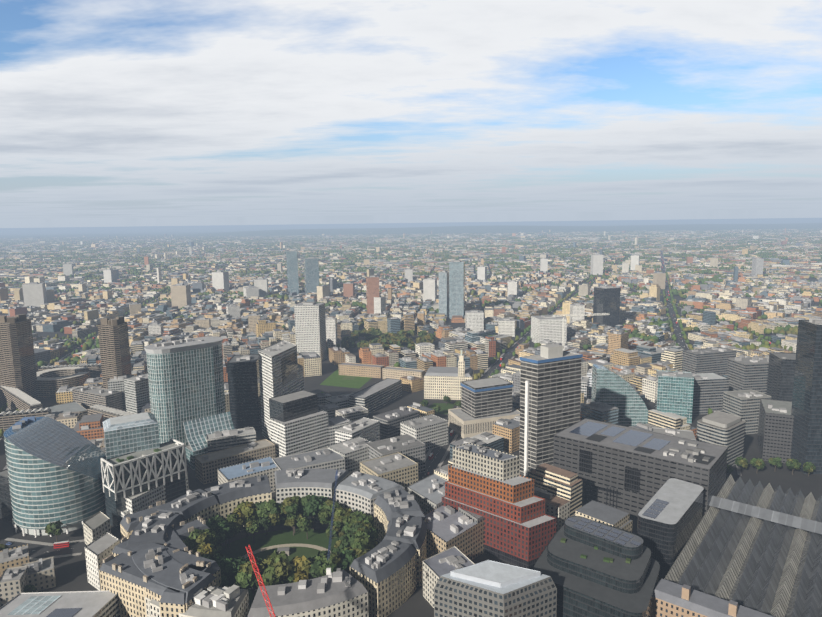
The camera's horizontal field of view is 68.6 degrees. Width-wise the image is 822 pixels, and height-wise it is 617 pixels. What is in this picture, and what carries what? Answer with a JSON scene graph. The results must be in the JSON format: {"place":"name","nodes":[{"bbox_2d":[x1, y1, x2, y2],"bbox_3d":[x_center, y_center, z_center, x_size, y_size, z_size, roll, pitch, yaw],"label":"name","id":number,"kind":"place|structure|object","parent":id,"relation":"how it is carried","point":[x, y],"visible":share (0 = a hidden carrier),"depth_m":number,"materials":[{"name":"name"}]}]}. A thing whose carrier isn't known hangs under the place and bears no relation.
{"place":"outdoors","nodes":[
{"label":"outdoors","id":0,"kind":"place"},
{"bbox_2d":[246,545,275,616],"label":"crane jib","id":1,"kind":"object","parent":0,"point":[257,569],"visible":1,"depth_m":316.18,"materials":[{"name":"paint"}]},
{"bbox_2d":[227,340,350,457],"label":"office towers","id":2,"kind":"structure","parent":0,"point":[273,399],"depth_m":696.49,"materials":[{"name":"white glass"}]},
{"bbox_2d":[320,368,454,413],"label":"sports field","id":3,"kind":"structure","parent":0,"point":[335,378],"depth_m":957.13,"materials":[{"name":"green plant"}]},
{"bbox_2d":[0,218,821,616],"bbox_3d":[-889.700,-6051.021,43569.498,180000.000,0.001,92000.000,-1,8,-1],"label":"ground","id":4,"kind":"structure","parent":0,"point":[70,572],"depth_m":892.82,"materials":[{"name":"grey"}]},
{"bbox_2d":[3,416,106,537],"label":"curved glass building","id":5,"kind":"structure","parent":4,"relation":"on","point":[54,470],"depth_m":497.69,"materials":[{"name":"teal glass"}]},
{"bbox_2d":[0,314,134,431],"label":"barbican estate","id":6,"kind":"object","parent":4,"relation":"on","point":[22,381],"visible":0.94,"depth_m":846.50,"materials":[{"name":"grey concrete"}]},
{"bbox_2d":[0,500,221,616],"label":"victorian stone blocks","id":7,"kind":"structure","parent":4,"relation":"on","point":[119,580],"depth_m":393.02,"materials":[{"name":"beige stone"}]},
{"bbox_2d":[100,412,188,529],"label":"office building","id":8,"kind":"structure","parent":4,"relation":"on","point":[142,468],"depth_m":523.06,"materials":[{"name":"teal glass"}]},
{"bbox_2d":[144,336,234,469],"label":"glass office tower","id":9,"kind":"structure","parent":4,"relation":"on","point":[186,391],"depth_m":634.22,"materials":[{"name":"teal glass"}]},
{"bbox_2d":[126,468,426,616],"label":"finsbury circus buildings","id":10,"kind":"structure","parent":4,"relation":"on","point":[384,578],"depth_m":404.27,"materials":[{"name":"beige stone"}]},
{"bbox_2d":[220,523,378,608],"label":"garden lawn","id":11,"kind":"structure","parent":4,"relation":"on","point":[279,538],"depth_m":479.47,"materials":[{"name":"grass"}]},
{"bbox_2d":[183,495,378,599],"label":"trees","id":12,"kind":"object","parent":11,"relation":"on","point":[357,532],"depth_m":439.90,"materials":[{"name":"green plant"}]},
{"bbox_2d":[0,251,771,560],"bbox_3d":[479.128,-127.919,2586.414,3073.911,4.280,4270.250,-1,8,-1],"label":"roads","id":13,"kind":"structure","parent":4,"relation":"on","point":[435,458],"depth_m":660.91,"materials":[{"name":"grey asphalt"}]},
{"bbox_2d":[22,250,763,361],"bbox_3d":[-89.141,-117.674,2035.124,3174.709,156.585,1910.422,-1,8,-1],"label":"distant towers","id":14,"kind":"structure","parent":4,"relation":"on","point":[315,329],"depth_m":1561.19,"materials":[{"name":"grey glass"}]},
{"bbox_2d":[317,350,473,421],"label":"finsbury square buildings","id":15,"kind":"structure","parent":4,"relation":"on","point":[440,382],"depth_m":856.52,"materials":[{"name":"stone"}]},
{"bbox_2d":[0,254,792,436],"bbox_3d":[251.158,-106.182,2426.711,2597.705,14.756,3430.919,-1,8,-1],"label":"street trees","id":16,"kind":"object","parent":4,"relation":"on","point":[80,341],"visible":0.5,"depth_m":1341.25,"materials":[{"name":"green plant"}]},
{"bbox_2d":[0,327,815,592],"bbox_3d":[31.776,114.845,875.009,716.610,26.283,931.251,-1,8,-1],"label":"park tree","id":17,"kind":"object","parent":4,"relation":"on","point":[400,338],"depth_m":1145.94,"materials":[{"name":"green plant"}]},
{"bbox_2d":[0,228,821,532],"bbox_3d":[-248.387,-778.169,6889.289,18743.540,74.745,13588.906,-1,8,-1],"label":"city blocks","id":18,"kind":"structure","parent":4,"relation":"on","point":[638,364],"depth_m":1638.55,"materials":[{"name":"beige concrete"}]},
{"bbox_2d":[0,318,821,616],"bbox_3d":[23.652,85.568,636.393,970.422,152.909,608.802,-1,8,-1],"label":"blocks","id":19,"kind":"structure","parent":4,"relation":"on","point":[774,401],"depth_m":609.16,"materials":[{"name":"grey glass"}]},
{"bbox_2d":[326,470,337,574],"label":"crane","id":20,"kind":"object","parent":19,"relation":"on","point":[328,571],"visible":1,"depth_m":357.24,"materials":[{"name":"paint"}]},
{"bbox_2d":[0,228,821,367],"bbox_3d":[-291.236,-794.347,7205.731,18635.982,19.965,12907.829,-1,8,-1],"label":"city trees","id":21,"kind":"object","parent":4,"relation":"on","point":[786,329],"visible":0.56,"depth_m":4215.39,"materials":[{"name":"green plant"}]},
{"bbox_2d":[442,443,555,568],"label":"stepped office building","id":22,"kind":"structure","parent":4,"relation":"on","point":[494,488],"depth_m":455.49,"materials":[{"name":"red brick"}]},
{"bbox_2d":[448,344,582,476],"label":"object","id":23,"kind":"structure","parent":4,"relation":"on","point":[550,387],"depth_m":594.31,"materials":[{"name":"white concrete"}]},
{"bbox_2d":[552,313,609,350],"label":"tower crane","id":24,"kind":"object","parent":4,"relation":"on","point":[563,343],"visible":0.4,"depth_m":638.47,"materials":[{"name":"paint"}]},
{"bbox_2d":[533,478,703,616],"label":"office buildings","id":25,"kind":"structure","parent":4,"relation":"on","point":[591,568],"depth_m":389.95,"materials":[{"name":"grey glass"}]},
{"bbox_2d":[553,418,727,518],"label":"office building","id":26,"kind":"structure","parent":4,"relation":"on","point":[630,471],"depth_m":518.43,"materials":[{"name":"concrete"}]},
{"bbox_2d":[0,223,821,237],"bbox_3d":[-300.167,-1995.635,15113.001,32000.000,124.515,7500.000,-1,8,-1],"label":"hills","id":27,"kind":"structure","parent":0,"point":[456,229],"depth_m":12766.03,"materials":[{"name":"grey"}]},
{"bbox_2d":[0,0,821,227],"label":"sky","id":28,"kind":"structure","parent":0,"point":[114,113],"materials":[{"name":"white"}]},
{"bbox_2d":[652,474,821,616],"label":"train station roof","id":29,"kind":"structure","parent":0,"point":[749,549],"depth_m":407.13,"materials":[{"name":"grey metal"}]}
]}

